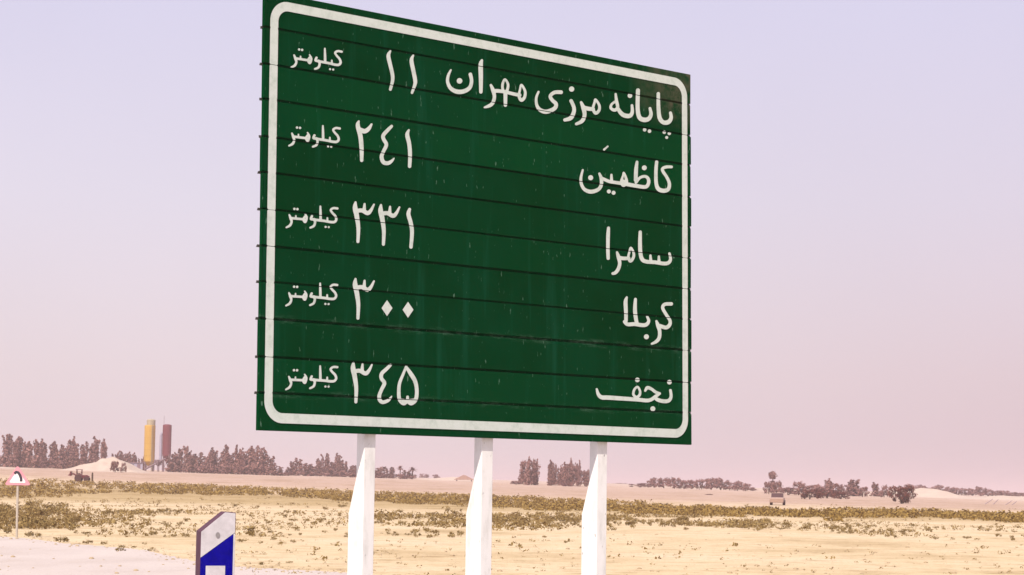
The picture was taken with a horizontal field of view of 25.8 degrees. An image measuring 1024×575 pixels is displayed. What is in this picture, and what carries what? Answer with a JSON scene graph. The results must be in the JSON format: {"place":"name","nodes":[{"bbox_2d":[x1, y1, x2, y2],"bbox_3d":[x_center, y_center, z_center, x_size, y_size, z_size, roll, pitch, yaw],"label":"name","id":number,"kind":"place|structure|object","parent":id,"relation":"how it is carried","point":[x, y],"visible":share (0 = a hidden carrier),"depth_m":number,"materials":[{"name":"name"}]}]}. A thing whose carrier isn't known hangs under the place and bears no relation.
{"place":"outdoors","nodes":[
{"label":"outdoors","id":0,"kind":"place"},
{"bbox_2d":[0,537,346,574],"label":"road","id":1,"kind":"structure","parent":0,"point":[67,560],"depth_m":42.04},
{"bbox_2d":[0,466,1023,574],"bbox_3d":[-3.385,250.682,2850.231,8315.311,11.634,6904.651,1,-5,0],"label":"ground","id":2,"kind":"structure","parent":0,"point":[437,560],"depth_m":72.91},
{"bbox_2d":[0,434,10,466],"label":"dusty tree","id":3,"kind":"object","parent":2,"relation":"on","point":[4,456],"visible":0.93,"depth_m":482.29,"materials":[{"name":"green plant"}]},
{"bbox_2d":[1,434,13,466],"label":"dusty tree","id":4,"kind":"object","parent":2,"relation":"on","point":[11,441],"visible":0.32,"depth_m":487.73,"materials":[{"name":"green plant"}]},
{"bbox_2d":[6,439,24,466],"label":"dusty tree","id":5,"kind":"object","parent":2,"relation":"on","point":[13,461],"visible":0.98,"depth_m":472.89,"materials":[{"name":"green plant"}]},
{"bbox_2d":[5,466,29,536],"bbox_3d":[-13.269,5.899,60.060,0.657,2.197,0.091,1,-5,0],"label":"warning sign","id":6,"kind":"object","parent":2,"relation":"on","point":[17,477],"visible":0.94,"depth_m":60.09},
{"bbox_2d":[14,436,27,467],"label":"dusty tree","id":7,"kind":"object","parent":2,"relation":"on","point":[21,455],"visible":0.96,"depth_m":473.71,"materials":[{"name":"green plant"}]},
{"bbox_2d":[18,509,34,517],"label":"shrub","id":8,"kind":"object","parent":2,"relation":"on","point":[28,515],"visible":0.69,"depth_m":86.63,"materials":[{"name":"green plant"}]},
{"bbox_2d":[25,439,41,467],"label":"dusty tree","id":9,"kind":"object","parent":2,"relation":"on","point":[34,461],"visible":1,"depth_m":465.04,"materials":[{"name":"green plant"}]},
{"bbox_2d":[25,517,41,524],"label":"shrub","id":10,"kind":"object","parent":2,"relation":"on","point":[30,520],"visible":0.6,"depth_m":74.71,"materials":[{"name":"green plant"}]},
{"bbox_2d":[26,505,50,515],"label":"shrub","id":11,"kind":"object","parent":2,"relation":"on","point":[38,510],"visible":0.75,"depth_m":96.98,"materials":[{"name":"green plant"}]},
{"bbox_2d":[36,438,47,467],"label":"dusty tree","id":12,"kind":"object","parent":2,"relation":"on","point":[40,451],"visible":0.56,"depth_m":471.76,"materials":[{"name":"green plant"}]},
{"bbox_2d":[39,442,52,467],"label":"dusty tree","id":13,"kind":"object","parent":2,"relation":"on","point":[45,450],"visible":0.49,"depth_m":482.75,"materials":[{"name":"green plant"}]},
{"bbox_2d":[42,442,55,467],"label":"dusty tree","id":14,"kind":"object","parent":2,"relation":"on","point":[51,455],"visible":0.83,"depth_m":482.68,"materials":[{"name":"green plant"}]},
{"bbox_2d":[53,535,68,541],"bbox_3d":[-11.232,6.252,55.824,0.425,0.236,0.271,1,-5,-5],"label":"shrub","id":15,"kind":"object","parent":2,"relation":"on","point":[64,539],"visible":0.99,"depth_m":55.79,"materials":[{"name":"green plant"}]},
{"bbox_2d":[54,444,70,468],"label":"dusty tree","id":16,"kind":"object","parent":2,"relation":"on","point":[60,461],"visible":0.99,"depth_m":468.64,"materials":[{"name":"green plant"}]},
{"bbox_2d":[54,446,74,468],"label":"dusty tree","id":17,"kind":"object","parent":2,"relation":"on","point":[67,455],"visible":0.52,"depth_m":474.09,"materials":[{"name":"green plant"}]},
{"bbox_2d":[67,436,74,466],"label":"dusty tree","id":18,"kind":"object","parent":2,"relation":"on","point":[71,443],"visible":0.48,"depth_m":479.99,"materials":[{"name":"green plant"}]},
{"bbox_2d":[62,518,80,529],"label":"shrub","id":19,"kind":"object","parent":2,"relation":"on","point":[74,525],"visible":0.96,"depth_m":70.54,"materials":[{"name":"green plant"}]},
{"bbox_2d":[68,469,89,481],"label":"tractor","id":20,"kind":"object","parent":2,"relation":"on","point":[79,477],"visible":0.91,"depth_m":283.72,"materials":[{"name":"red paint"}]},
{"bbox_2d":[73,444,87,466],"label":"dusty tree","id":21,"kind":"object","parent":2,"relation":"on","point":[82,456],"visible":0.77,"depth_m":464.05,"materials":[{"name":"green plant"}]},
{"bbox_2d":[84,441,94,463],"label":"dusty tree","id":22,"kind":"object","parent":2,"relation":"on","point":[91,456],"visible":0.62,"depth_m":472.02,"materials":[{"name":"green plant"}]},
{"bbox_2d":[89,440,98,462],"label":"dusty tree","id":23,"kind":"object","parent":2,"relation":"on","point":[95,448],"visible":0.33,"depth_m":478.52,"materials":[{"name":"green plant"}]},
{"bbox_2d":[92,436,100,460],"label":"dusty tree","id":24,"kind":"object","parent":2,"relation":"on","point":[98,444],"visible":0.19,"depth_m":487.09,"materials":[{"name":"green plant"}]},
{"bbox_2d":[91,438,107,461],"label":"dusty tree","id":25,"kind":"object","parent":2,"relation":"on","point":[103,450],"visible":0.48,"depth_m":466.08,"materials":[{"name":"green plant"}]},
{"bbox_2d":[62,457,150,472],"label":"sand mound","id":26,"kind":"object","parent":2,"relation":"on","point":[102,465],"visible":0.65,"depth_m":425.95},
{"bbox_2d":[110,461,119,471],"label":"round bush","id":27,"kind":"object","parent":2,"relation":"on","point":[114,465],"visible":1,"depth_m":413.53,"materials":[{"name":"green plant"}]},
{"bbox_2d":[121,451,130,461],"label":"dusty tree","id":28,"kind":"object","parent":2,"relation":"on","point":[127,458],"visible":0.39,"depth_m":495.29,"materials":[{"name":"green plant"}]},
{"bbox_2d":[128,462,142,469],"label":"site cabin","id":29,"kind":"object","parent":2,"relation":"on","point":[139,465],"visible":0.41,"depth_m":487.50,"materials":[{"name":"metal"}]},
{"bbox_2d":[144,419,155,470],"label":"cement silo","id":30,"kind":"object","parent":2,"relation":"on","point":[149,443],"visible":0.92,"depth_m":497.87,"materials":[{"name":"yellow paint"}]},
{"bbox_2d":[145,458,165,471],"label":"hopper","id":31,"kind":"object","parent":2,"relation":"on","point":[158,463],"visible":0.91,"depth_m":491.87,"materials":[{"name":"metal"}]},
{"bbox_2d":[159,424,171,471],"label":"cement silo","id":32,"kind":"object","parent":2,"relation":"on","point":[165,446],"visible":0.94,"depth_m":498.13,"materials":[{"name":"red paint"}]},
{"bbox_2d":[164,454,182,471],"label":"dusty tree","id":33,"kind":"object","parent":2,"relation":"on","point":[172,466],"visible":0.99,"depth_m":484.56,"materials":[{"name":"green plant"}]},
{"bbox_2d":[174,448,183,471],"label":"dusty tree","id":34,"kind":"object","parent":2,"relation":"on","point":[179,457],"visible":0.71,"depth_m":489.71,"materials":[{"name":"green plant"}]},
{"bbox_2d":[179,446,191,472],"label":"dusty tree","id":35,"kind":"object","parent":2,"relation":"on","point":[186,456],"visible":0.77,"depth_m":487.49,"materials":[{"name":"green plant"}]},
{"bbox_2d":[182,455,199,472],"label":"dusty tree","id":36,"kind":"object","parent":2,"relation":"on","point":[191,466],"visible":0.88,"depth_m":483.03,"materials":[{"name":"green plant"}]},
{"bbox_2d":[190,452,203,472],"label":"dusty tree","id":37,"kind":"object","parent":2,"relation":"on","point":[200,459],"visible":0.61,"depth_m":483.98,"materials":[{"name":"green plant"}]},
{"bbox_2d":[196,454,212,472],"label":"dusty tree","id":38,"kind":"object","parent":2,"relation":"on","point":[206,466],"visible":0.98,"depth_m":466.56,"materials":[{"name":"green plant"}]},
{"bbox_2d":[201,450,217,473],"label":"dusty tree","id":39,"kind":"object","parent":2,"relation":"on","point":[213,467],"visible":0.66,"depth_m":474.52,"materials":[{"name":"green plant"}]},
{"bbox_2d":[195,511,235,574],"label":"delineator post","id":40,"kind":"object","parent":2,"relation":"on","point":[215,545],"visible":1,"depth_m":9.46,"materials":[{"name":"plastic"}]},
{"bbox_2d":[211,447,221,473],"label":"dusty tree","id":41,"kind":"object","parent":2,"relation":"on","point":[216,460],"visible":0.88,"depth_m":477.00,"materials":[{"name":"green plant"}]},
{"bbox_2d":[221,444,232,473],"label":"dusty tree","id":42,"kind":"object","parent":2,"relation":"on","point":[226,467],"visible":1,"depth_m":471.57,"materials":[{"name":"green plant"}]},
{"bbox_2d":[228,453,235,473],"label":"dusty tree","id":43,"kind":"object","parent":2,"relation":"on","point":[231,460],"visible":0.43,"depth_m":484.85,"materials":[{"name":"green plant"}]},
{"bbox_2d":[230,444,243,474],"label":"dusty tree","id":44,"kind":"object","parent":2,"relation":"on","point":[238,465],"visible":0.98,"depth_m":466.64,"materials":[{"name":"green plant"}]},
{"bbox_2d":[242,449,251,474],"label":"dusty tree","id":45,"kind":"object","parent":2,"relation":"on","point":[245,457],"visible":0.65,"depth_m":485.02,"materials":[{"name":"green plant"}]},
{"bbox_2d":[244,525,257,534],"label":"shrub","id":46,"kind":"object","parent":2,"relation":"on","point":[249,529],"visible":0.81,"depth_m":66.47,"materials":[{"name":"green plant"}]},
{"bbox_2d":[247,445,263,474],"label":"dusty tree","id":47,"kind":"object","parent":2,"relation":"on","point":[256,469],"visible":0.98,"depth_m":470.58,"materials":[{"name":"green plant"}]},
{"bbox_2d":[254,447,267,474],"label":"dusty tree","id":48,"kind":"object","parent":2,"relation":"on","point":[263,456],"visible":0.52,"depth_m":476.91,"materials":[{"name":"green plant"}]},
{"bbox_2d":[263,454,274,474],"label":"dusty tree","id":49,"kind":"object","parent":2,"relation":"on","point":[267,461],"visible":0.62,"depth_m":477.43,"materials":[{"name":"green plant"}]},
{"bbox_2d":[266,463,277,475],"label":"dusty tree","id":50,"kind":"object","parent":2,"relation":"on","point":[272,470],"visible":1,"depth_m":465.96,"materials":[{"name":"green plant"}]},
{"bbox_2d":[289,458,302,475],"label":"dusty tree","id":51,"kind":"object","parent":2,"relation":"on","point":[299,464],"visible":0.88,"depth_m":517.16,"materials":[{"name":"green plant"}]},
{"bbox_2d":[297,463,310,475],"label":"dusty tree","id":52,"kind":"object","parent":2,"relation":"on","point":[305,472],"visible":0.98,"depth_m":509.53,"materials":[{"name":"green plant"}]},
{"bbox_2d":[307,464,318,475],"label":"dusty tree","id":53,"kind":"object","parent":2,"relation":"on","point":[313,470],"visible":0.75,"depth_m":518.51,"materials":[{"name":"green plant"}]},
{"bbox_2d":[316,458,326,475],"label":"dusty tree","id":54,"kind":"object","parent":2,"relation":"on","point":[321,471],"visible":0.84,"depth_m":525.20,"materials":[{"name":"green plant"}]},
{"bbox_2d":[320,453,329,468],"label":"dusty tree","id":55,"kind":"object","parent":2,"relation":"on","point":[327,459],"visible":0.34,"depth_m":531.52,"materials":[{"name":"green plant"}]},
{"bbox_2d":[324,462,340,476],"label":"dusty tree","id":56,"kind":"object","parent":2,"relation":"on","point":[330,470],"visible":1,"depth_m":516.59,"materials":[{"name":"green plant"}]},
{"bbox_2d":[334,453,343,476],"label":"dusty tree","id":57,"kind":"object","parent":2,"relation":"on","point":[338,459],"visible":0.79,"depth_m":531.57,"materials":[{"name":"green plant"}]},
{"bbox_2d":[336,461,349,476],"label":"dusty tree","id":58,"kind":"object","parent":2,"relation":"on","point":[344,470],"visible":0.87,"depth_m":529.75,"materials":[{"name":"green plant"}]},
{"bbox_2d":[345,465,355,477],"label":"dusty tree","id":59,"kind":"object","parent":2,"relation":"on","point":[351,472],"visible":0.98,"depth_m":506.41,"materials":[{"name":"green plant"}]},
{"bbox_2d":[375,467,384,477],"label":"dusty tree","id":60,"kind":"object","parent":2,"relation":"on","point":[379,473],"visible":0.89,"depth_m":520.93,"materials":[{"name":"green plant"}]},
{"bbox_2d":[385,467,396,478],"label":"dusty tree","id":61,"kind":"object","parent":2,"relation":"on","point":[392,470],"visible":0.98,"depth_m":528.24,"materials":[{"name":"green plant"}]},
{"bbox_2d":[406,467,416,478],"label":"palm tree","id":62,"kind":"object","parent":2,"relation":"on","point":[412,475],"visible":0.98,"depth_m":513.71,"materials":[{"name":"green plant"}]},
{"bbox_2d":[414,477,494,481],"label":"earth bank","id":63,"kind":"structure","parent":2,"relation":"on","point":[448,479],"depth_m":494.47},
{"bbox_2d":[454,475,473,481],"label":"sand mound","id":64,"kind":"object","parent":2,"relation":"on","point":[463,477],"visible":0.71,"depth_m":484.73,"materials":[{"name":"sand"}]},
{"bbox_2d":[254,0,691,574],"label":"road sign","id":65,"kind":"object","parent":2,"relation":"on","point":[484,240],"visible":1,"depth_m":16.41,"materials":[{"name":"green metal"}]},
{"bbox_2d":[0,530,1020,574],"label":"pebbles","id":66,"kind":"object","parent":2,"relation":"on","point":[339,569],"visible":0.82,"depth_m":45.49,"materials":[{"name":"stone"}]},
{"bbox_2d":[0,478,1023,522],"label":"scrub","id":67,"kind":"object","parent":2,"relation":"on","point":[635,507],"visible":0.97,"depth_m":191.98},
{"bbox_2d":[0,496,1023,574],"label":"grass tufts","id":68,"kind":"object","parent":2,"relation":"on","point":[498,523],"visible":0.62,"depth_m":92.59,"materials":[{"name":"green plant"}]},
{"bbox_2d":[523,456,532,484],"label":"dusty tree","id":69,"kind":"object","parent":2,"relation":"on","point":[527,477],"visible":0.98,"depth_m":419.64,"materials":[{"name":"green plant"}]},
{"bbox_2d":[519,459,540,484],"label":"round bush","id":70,"kind":"object","parent":2,"relation":"on","point":[535,471],"visible":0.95,"depth_m":422.46,"materials":[{"name":"green plant"}]},
{"bbox_2d":[547,460,555,485],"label":"dusty tree","id":71,"kind":"object","parent":2,"relation":"on","point":[550,479],"visible":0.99,"depth_m":424.41,"materials":[{"name":"green plant"}]},
{"bbox_2d":[553,468,561,484],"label":"dusty tree","id":72,"kind":"object","parent":2,"relation":"on","point":[558,481],"visible":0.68,"depth_m":437.58,"materials":[{"name":"green plant"}]},
{"bbox_2d":[560,462,571,486],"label":"dusty tree","id":73,"kind":"object","parent":2,"relation":"on","point":[564,477],"visible":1,"depth_m":418.46,"materials":[{"name":"green plant"}]},
{"bbox_2d":[559,463,579,485],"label":"round bush","id":74,"kind":"object","parent":2,"relation":"on","point":[574,472],"visible":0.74,"depth_m":422.80,"materials":[{"name":"green plant"}]},
{"bbox_2d":[575,460,582,485],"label":"dusty tree","id":75,"kind":"object","parent":2,"relation":"on","point":[578,482],"visible":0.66,"depth_m":431.93,"materials":[{"name":"green plant"}]},
{"bbox_2d":[581,470,589,485],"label":"round bush","id":76,"kind":"object","parent":2,"relation":"on","point":[583,473],"visible":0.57,"depth_m":434.15,"materials":[{"name":"green plant"}]},
{"bbox_2d":[629,483,651,486],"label":"round bush","id":77,"kind":"object","parent":2,"relation":"on","point":[641,485],"visible":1,"depth_m":461.88,"materials":[{"name":"green plant"}]},
{"bbox_2d":[646,478,658,487],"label":"round bush","id":78,"kind":"object","parent":2,"relation":"on","point":[652,481],"visible":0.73,"depth_m":469.30,"materials":[{"name":"green plant"}]},
{"bbox_2d":[655,477,672,487],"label":"round bush","id":79,"kind":"object","parent":2,"relation":"on","point":[661,482],"visible":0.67,"depth_m":456.91,"materials":[{"name":"green plant"}]},
{"bbox_2d":[666,477,681,488],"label":"round bush","id":80,"kind":"object","parent":2,"relation":"on","point":[673,481],"visible":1,"depth_m":451.30,"materials":[{"name":"green plant"}]},
{"bbox_2d":[677,480,691,488],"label":"round bush","id":81,"kind":"object","parent":2,"relation":"on","point":[683,483],"visible":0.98,"depth_m":451.23,"materials":[{"name":"green plant"}]},
{"bbox_2d":[693,479,710,489],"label":"round bush","id":82,"kind":"object","parent":2,"relation":"on","point":[707,484],"visible":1,"depth_m":448.75,"materials":[{"name":"green plant"}]},
{"bbox_2d":[703,477,717,489],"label":"round bush","id":83,"kind":"object","parent":2,"relation":"on","point":[711,481],"visible":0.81,"depth_m":458.10,"materials":[{"name":"green plant"}]},
{"bbox_2d":[712,477,728,489],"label":"round bush","id":84,"kind":"object","parent":2,"relation":"on","point":[719,483],"visible":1,"depth_m":456.61,"materials":[{"name":"green plant"}]},
{"bbox_2d":[730,480,743,490],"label":"round bush","id":85,"kind":"object","parent":2,"relation":"on","point":[736,486],"visible":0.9,"depth_m":450.73,"materials":[{"name":"green plant"}]},
{"bbox_2d":[739,483,750,490],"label":"round bush","id":86,"kind":"object","parent":2,"relation":"on","point":[745,487],"visible":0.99,"depth_m":446.44,"materials":[{"name":"green plant"}]},
{"bbox_2d":[763,481,774,493],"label":"round bush","id":87,"kind":"object","parent":2,"relation":"on","point":[768,485],"visible":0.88,"depth_m":380.98,"materials":[{"name":"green plant"}]},
{"bbox_2d":[768,471,776,491],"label":"tufted tree","id":88,"kind":"object","parent":2,"relation":"on","point":[771,475],"visible":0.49,"depth_m":428.22,"materials":[{"name":"green plant"}]},
{"bbox_2d":[770,480,783,492],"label":"round bush","id":89,"kind":"object","parent":2,"relation":"on","point":[778,486],"visible":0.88,"depth_m":375.08,"materials":[{"name":"green plant"}]},
{"bbox_2d":[770,493,784,504],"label":"parked car","id":90,"kind":"object","parent":2,"relation":"on","point":[776,498],"visible":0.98,"depth_m":219.52,"materials":[{"name":"pink paint"}]},
{"bbox_2d":[778,487,797,494],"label":"round bush","id":91,"kind":"object","parent":2,"relation":"on","point":[789,490],"visible":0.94,"depth_m":370.79,"materials":[{"name":"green plant"}]},
{"bbox_2d":[792,481,806,494],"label":"round bush","id":92,"kind":"object","parent":2,"relation":"on","point":[800,486],"visible":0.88,"depth_m":379.22,"materials":[{"name":"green plant"}]},
{"bbox_2d":[799,489,822,498],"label":"round bush","id":93,"kind":"object","parent":2,"relation":"on","point":[817,495],"visible":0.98,"depth_m":302.63,"materials":[{"name":"green plant"}]},
{"bbox_2d":[815,489,837,497],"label":"round bush","id":94,"kind":"object","parent":2,"relation":"on","point":[828,494],"visible":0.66,"depth_m":326.75,"materials":[{"name":"green plant"}]},
{"bbox_2d":[827,482,842,491],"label":"round bush","id":95,"kind":"object","parent":2,"relation":"on","point":[835,486],"visible":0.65,"depth_m":381.02,"materials":[{"name":"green plant"}]},
{"bbox_2d":[832,492,849,498],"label":"round bush","id":96,"kind":"object","parent":2,"relation":"on","point":[838,494],"visible":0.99,"depth_m":319.89,"materials":[{"name":"green plant"}]},
{"bbox_2d":[839,485,852,495],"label":"round bush","id":97,"kind":"object","parent":2,"relation":"on","point":[848,488],"visible":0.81,"depth_m":382.69,"materials":[{"name":"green plant"}]},
{"bbox_2d":[846,479,861,495],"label":"dusty tree","id":98,"kind":"object","parent":2,"relation":"on","point":[854,487],"visible":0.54,"depth_m":394.99,"materials":[{"name":"green plant"}]},
{"bbox_2d":[855,487,869,496],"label":"round bush","id":99,"kind":"object","parent":2,"relation":"on","point":[859,492],"visible":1,"depth_m":382.15,"materials":[{"name":"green plant"}]},
{"bbox_2d":[869,482,882,496],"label":"dusty tree","id":100,"kind":"object","parent":2,"relation":"on","point":[875,492],"visible":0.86,"depth_m":409.49,"materials":[{"name":"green plant"}]},
{"bbox_2d":[878,484,888,496],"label":"round bush","id":101,"kind":"object","parent":2,"relation":"on","point":[882,491],"visible":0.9,"depth_m":385.55,"materials":[{"name":"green plant"}]},
{"bbox_2d":[887,484,917,503],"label":"round bush","id":102,"kind":"object","parent":2,"relation":"on","point":[902,491],"visible":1,"depth_m":270.45,"materials":[{"name":"green plant"}]},
{"bbox_2d":[863,488,965,497],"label":"earth bank","id":103,"kind":"structure","parent":2,"relation":"on","point":[928,492],"depth_m":434.77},
{"bbox_2d":[958,488,972,495],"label":"round bush","id":104,"kind":"object","parent":2,"relation":"on","point":[970,492],"visible":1,"depth_m":589.83,"materials":[{"name":"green plant"}]},
{"bbox_2d":[973,486,987,495],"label":"round bush","id":105,"kind":"object","parent":2,"relation":"on","point":[978,490],"visible":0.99,"depth_m":583.83,"materials":[{"name":"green plant"}]},
{"bbox_2d":[955,495,1023,500],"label":"earth bank","id":106,"kind":"structure","parent":2,"relation":"on","point":[1016,498],"depth_m":425.08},
{"bbox_2d":[996,490,1011,495],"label":"round bush","id":107,"kind":"object","parent":2,"relation":"on","point":[1003,492],"visible":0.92,"depth_m":584.57,"materials":[{"name":"green plant"}]},
{"bbox_2d":[0,0,1023,492],"label":"sky","id":108,"kind":"structure","parent":0,"point":[857,166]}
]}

